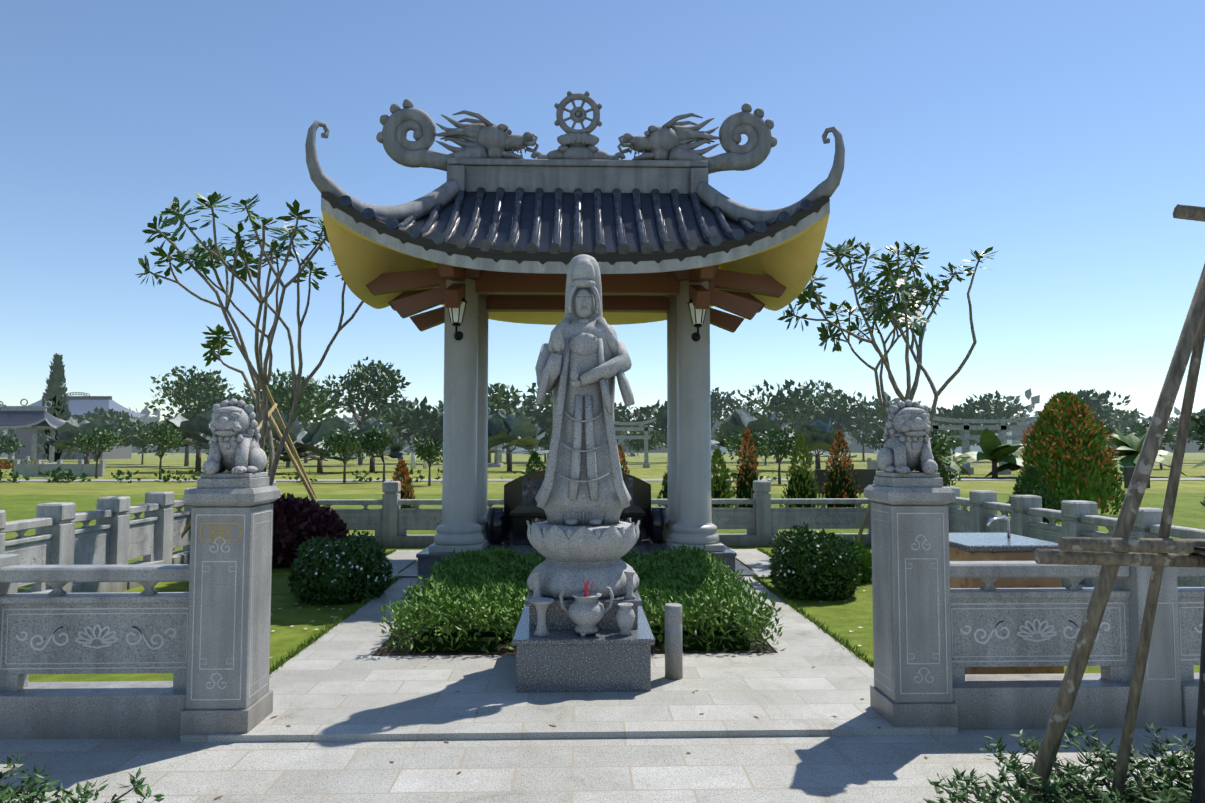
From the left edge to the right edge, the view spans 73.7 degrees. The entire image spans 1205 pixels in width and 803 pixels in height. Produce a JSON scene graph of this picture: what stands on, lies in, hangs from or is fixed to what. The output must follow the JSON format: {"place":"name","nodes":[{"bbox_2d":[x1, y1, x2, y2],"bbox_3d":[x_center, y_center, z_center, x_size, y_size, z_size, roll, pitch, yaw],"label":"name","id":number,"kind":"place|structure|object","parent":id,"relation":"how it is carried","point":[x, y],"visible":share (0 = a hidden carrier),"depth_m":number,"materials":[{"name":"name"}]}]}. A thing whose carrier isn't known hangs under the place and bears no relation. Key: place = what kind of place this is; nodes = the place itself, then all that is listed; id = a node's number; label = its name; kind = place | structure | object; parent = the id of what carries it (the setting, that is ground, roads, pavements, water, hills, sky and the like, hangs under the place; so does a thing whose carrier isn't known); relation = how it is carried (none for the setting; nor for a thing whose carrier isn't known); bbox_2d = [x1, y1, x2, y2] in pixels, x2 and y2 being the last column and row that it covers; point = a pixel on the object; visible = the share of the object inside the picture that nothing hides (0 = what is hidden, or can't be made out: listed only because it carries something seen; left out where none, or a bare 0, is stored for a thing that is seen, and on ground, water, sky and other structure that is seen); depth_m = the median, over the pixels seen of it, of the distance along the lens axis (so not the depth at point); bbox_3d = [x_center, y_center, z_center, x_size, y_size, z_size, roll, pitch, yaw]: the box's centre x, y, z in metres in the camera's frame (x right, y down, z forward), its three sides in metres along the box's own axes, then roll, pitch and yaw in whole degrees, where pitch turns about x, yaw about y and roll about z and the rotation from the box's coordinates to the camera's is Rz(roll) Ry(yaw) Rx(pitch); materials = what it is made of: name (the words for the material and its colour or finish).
{"place":"outdoors","nodes":[
{"label":"outdoors","id":0,"kind":"place"},
{"bbox_2d":[180,549,957,742],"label":"courtyard paving","id":1,"kind":"structure","parent":0,"point":[789,690],"depth_m":5.51,"materials":[{"name":"stone"}]},
{"bbox_2d":[0,554,189,739],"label":"fence","id":2,"kind":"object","parent":1,"relation":"on","point":[57,629],"depth_m":4.94,"materials":[{"name":"grey stone"}]},
{"bbox_2d":[180,477,280,735],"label":"gate pillar","id":3,"kind":"structure","parent":1,"relation":"on","point":[228,691],"depth_m":4.86,"materials":[{"name":"grey stone"}]},
{"bbox_2d":[200,398,267,477],"bbox_3d":[-2.325,0.232,5.099,0.347,0.499,0.406,0,-3,-2],"label":"guardian lion","id":4,"kind":"object","parent":3,"relation":"on","point":[236,450],"visible":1,"depth_m":4.97},
{"bbox_2d":[395,539,756,577],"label":"pavilion platform","id":5,"kind":"structure","parent":1,"relation":"on","point":[423,562],"depth_m":10.90,"materials":[{"name":"grey stone"}]},
{"bbox_2d":[484,470,669,544],"bbox_3d":[-0.379,1.573,12.230,2.780,1.110,0.966,0,-3,-2],"label":"black granite tomb","id":6,"kind":"object","parent":5,"relation":"on","point":[520,507],"visible":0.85,"depth_m":12.03,"materials":[{"name":"black stone"}]},
{"bbox_2d":[429,279,724,552],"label":"columns","id":7,"kind":"structure","parent":5,"relation":"on","point":[465,461],"depth_m":11.26,"materials":[{"name":"grey stone"}]},
{"bbox_2d":[321,187,829,324],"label":"pavilion roof","id":8,"kind":"structure","parent":7,"relation":"on","point":[557,230],"depth_m":10.86,"materials":[{"name":"black tile"}]},
{"bbox_2d":[376,99,538,170],"bbox_3d":[-2.212,-4.046,12.269,2.473,1.152,0.370,0,-3,-2],"label":"roof dragon","id":9,"kind":"object","parent":8,"relation":"on","point":[482,136],"visible":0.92,"depth_m":12.18,"materials":[{"name":"stone"}]},
{"bbox_2d":[305,120,844,225],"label":"pavilion ridges","id":10,"kind":"object","parent":8,"relation":"on","point":[572,175],"visible":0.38,"depth_m":12.07,"materials":[{"name":"grey stone"}]},
{"bbox_2d":[531,91,625,159],"bbox_3d":[-0.372,-4.171,12.329,1.454,1.210,0.331,0,-3,-2],"label":"dharma wheel","id":11,"kind":"object","parent":8,"relation":"on","point":[578,143],"visible":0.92,"depth_m":12.27,"materials":[{"name":"stone"}]},
{"bbox_2d":[617,103,776,173],"bbox_3d":[1.468,-4.040,12.374,2.473,1.152,0.370,0,-3,-2],"label":"roof dragon","id":12,"kind":"object","parent":8,"relation":"on","point":[672,139],"visible":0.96,"depth_m":12.31,"materials":[{"name":"stone"}]},
{"bbox_2d":[366,263,786,332],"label":"roof beams","id":13,"kind":"structure","parent":7,"relation":"on","point":[545,292],"depth_m":11.46,"materials":[{"name":"brown wood"}]},
{"bbox_2d":[448,298,706,340],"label":"wall lanterns","id":14,"kind":"object","parent":7,"relation":"attached to","point":[456,315],"visible":0.33,"depth_m":11.02,"materials":[{"name":"metal"}]},
{"bbox_2d":[512,590,654,691],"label":"statue plinth","id":15,"kind":"structure","parent":1,"relation":"on","point":[563,656],"depth_m":5.62,"materials":[{"name":"stone"}]},
{"bbox_2d":[529,570,635,636],"bbox_3d":[-0.137,1.469,5.833,0.780,0.419,0.390,0,-3,-2],"label":"altar urn vase set","id":16,"kind":"object","parent":15,"relation":"on","point":[585,610],"visible":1,"depth_m":5.72,"materials":[{"name":"stone"}]},
{"bbox_2d":[526,518,639,598],"bbox_3d":[-0.152,1.217,6.368,0.910,0.545,0.910,0,-3,-2],"label":"lotus pedestal","id":17,"kind":"object","parent":15,"relation":"on","point":[577,556],"visible":0.94,"depth_m":6.03,"materials":[{"name":"stone"}]},
{"bbox_2d":[535,254,634,525],"bbox_3d":[-0.145,-0.110,6.428,0.792,2.163,0.617,0,-3,-2],"label":"guanyin statue","id":18,"kind":"object","parent":17,"relation":"on","point":[583,361],"visible":1,"depth_m":6.23,"materials":[{"name":"stone"}]},
{"bbox_2d":[665,603,682,679],"bbox_3d":[0.529,1.781,5.974,0.132,0.535,0.132,0,-3,-2],"label":"bollard","id":19,"kind":"object","parent":1,"relation":"on","point":[673,646],"visible":1,"depth_m":5.92,"materials":[{"name":"stone"}]},
{"bbox_2d":[864,476,957,727],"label":"gate pillar","id":20,"kind":"structure","parent":1,"relation":"on","point":[912,686],"depth_m":4.98,"materials":[{"name":"grey stone"}]},
{"bbox_2d":[876,400,939,477],"bbox_3d":[1.973,0.239,5.221,0.347,0.499,0.406,0,-3,-2],"label":"guardian lion","id":21,"kind":"object","parent":20,"relation":"on","point":[905,451],"visible":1,"depth_m":5.09},
{"bbox_2d":[949,561,1204,729],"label":"fence","id":22,"kind":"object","parent":1,"relation":"on","point":[992,625],"depth_m":5.11,"materials":[{"name":"grey stone"}]},
{"bbox_2d":[0,392,1149,492],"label":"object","id":23,"kind":"structure","parent":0,"point":[27,422],"depth_m":70.27,"materials":[{"name":"grey"}]},
{"bbox_2d":[0,726,1195,802],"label":"forecourt paving","id":24,"kind":"structure","parent":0,"point":[850,769],"depth_m":4.38,"materials":[{"name":"stone"}]},
{"bbox_2d":[0,749,164,802],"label":"shrub","id":25,"kind":"object","parent":24,"relation":"on","point":[6,791],"visible":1,"depth_m":3.26,"materials":[{"name":"green plant"}]},
{"bbox_2d":[214,590,927,798],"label":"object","id":26,"kind":"object","parent":24,"relation":"on","point":[879,727],"visible":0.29,"depth_m":5.09,"materials":[{"name":"white"}]},
{"bbox_2d":[918,722,1194,802],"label":"shrub","id":27,"kind":"object","parent":24,"relation":"on","point":[1163,789],"visible":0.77,"depth_m":3.23,"materials":[{"name":"green plant"}]},
{"bbox_2d":[1024,204,1204,802],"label":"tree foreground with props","id":28,"kind":"object","parent":24,"relation":"on","point":[1116,551],"visible":1,"depth_m":3.08,"materials":[{"name":"brown plant"}]},
{"bbox_2d":[0,453,1204,494],"bbox_3d":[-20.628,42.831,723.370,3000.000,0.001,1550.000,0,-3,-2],"label":"field ground","id":29,"kind":"structure","parent":0,"point":[982,468],"depth_m":49.66,"materials":[{"name":"green plant"}]},
{"bbox_2d":[0,353,1204,485],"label":"trees","id":30,"kind":"object","parent":29,"relation":"on","point":[410,419],"visible":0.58,"depth_m":80.54,"materials":[{"name":"green plant"}]},
{"bbox_2d":[0,391,1204,524],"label":"shrubs","id":31,"kind":"object","parent":29,"relation":"on","point":[1062,458],"visible":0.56,"depth_m":19.82,"materials":[{"name":"green plant"}]},
{"bbox_2d":[45,408,1204,477],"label":"trees","id":32,"kind":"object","parent":29,"relation":"on","point":[511,430],"depth_m":55.72,"materials":[{"name":"green plant"}]},
{"bbox_2d":[0,493,1204,681],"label":"garden lawn","id":33,"kind":"structure","parent":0,"point":[853,613],"depth_m":9.52,"materials":[{"name":"green plant"}]},
{"bbox_2d":[0,488,193,592],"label":"fence","id":34,"kind":"object","parent":33,"relation":"on","point":[115,534],"visible":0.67,"depth_m":9.42,"materials":[{"name":"stone"}]},
{"bbox_2d":[136,191,363,485],"bbox_3d":[-5.547,-0.345,11.883,3.667,5.549,4.362,-1,-3,10],"label":"frangipani","id":35,"kind":"object","parent":33,"relation":"on","point":[218,342],"visible":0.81,"depth_m":12.49,"materials":[{"name":"green plant"}]},
{"bbox_2d":[271,493,350,568],"bbox_3d":[-4.880,1.952,12.135,2.055,1.214,2.055,0,-3,-2],"label":"purple bush","id":36,"kind":"object","parent":33,"relation":"on","point":[297,521],"visible":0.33,"depth_m":11.62,"materials":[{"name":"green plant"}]},
{"bbox_2d":[287,529,393,604],"bbox_3d":[-3.012,1.894,9.224,1.186,0.848,1.248,0,-3,-2],"label":"round bush","id":37,"kind":"object","parent":33,"relation":"on","point":[327,571],"visible":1,"depth_m":8.92,"materials":[{"name":"green plant"}]},
{"bbox_2d":[173,385,914,549],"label":"wooden support poles","id":38,"kind":"object","parent":33,"relation":"on","point":[302,474],"visible":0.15,"depth_m":13.08,"materials":[{"name":"brown wood"}]},
{"bbox_2d":[269,547,873,677],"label":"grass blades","id":39,"kind":"object","parent":33,"relation":"on","point":[281,662],"visible":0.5,"depth_m":7.65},
{"bbox_2d":[273,481,873,546],"bbox_3d":[-0.436,1.987,14.232,11.210,1.150,0.300,0,-3,-2],"label":"fence","id":40,"kind":"object","parent":33,"relation":"on","point":[391,522],"visible":0.38,"depth_m":14.18,"materials":[{"name":"stone"}]},
{"bbox_2d":[373,544,785,655],"bbox_3d":[-0.239,1.996,8.553,3.432,0.489,3.854,0,-3,-2],"label":"hedge bed","id":41,"kind":"object","parent":33,"relation":"on","point":[472,602],"visible":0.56,"depth_m":7.13,"materials":[{"name":"green plant"}]},
{"bbox_2d":[768,522,862,600],"bbox_3d":[2.519,1.873,9.483,1.137,0.918,1.186,0,-3,-2],"label":"round bush","id":42,"kind":"object","parent":33,"relation":"on","point":[805,562],"visible":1,"depth_m":9.15,"materials":[{"name":"green plant"}]},
{"bbox_2d":[836,533,871,582],"bbox_3d":[3.232,2.101,10.494,0.878,0.788,0.837,0,-3,-2],"label":"bush","id":43,"kind":"object","parent":33,"relation":"on","point":[866,565],"visible":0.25,"depth_m":10.29,"materials":[{"name":"green plant"}]},
{"bbox_2d":[777,237,999,437],"bbox_3d":[4.650,-0.202,13.685,3.581,5.487,3.979,0,-3,-2],"label":"frangipani","id":44,"kind":"object","parent":33,"relation":"on","point":[909,298],"visible":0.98,"depth_m":13.15,"materials":[{"name":"green plant"}]},
{"bbox_2d":[949,515,1063,673],"bbox_3d":[2.979,1.494,6.191,0.750,1.223,0.880,0,-3,-2],"label":"sink counter","id":45,"kind":"object","parent":33,"relation":"on","point":[1007,546],"visible":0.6,"depth_m":5.81,"materials":[{"name":"stone"}]},
{"bbox_2d":[945,487,1204,587],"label":"fence","id":46,"kind":"object","parent":33,"relation":"on","point":[1079,518],"visible":0.27,"depth_m":9.47,"materials":[{"name":"stone"}]},
{"bbox_2d":[0,388,1204,456],"bbox_3d":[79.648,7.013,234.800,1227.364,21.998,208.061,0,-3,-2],"label":"trees","id":47,"kind":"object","parent":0,"point":[1191,446],"depth_m":247.16,"materials":[{"name":"green plant"}]},
{"bbox_2d":[0,0,1204,423],"label":"sky","id":48,"kind":"structure","parent":0,"point":[1064,139],"materials":[{"name":"blue"}]},
{"bbox_2d":[1,465,1204,480],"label":"hedge","id":49,"kind":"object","parent":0,"point":[487,479],"depth_m":42.78,"materials":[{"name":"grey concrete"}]}
]}

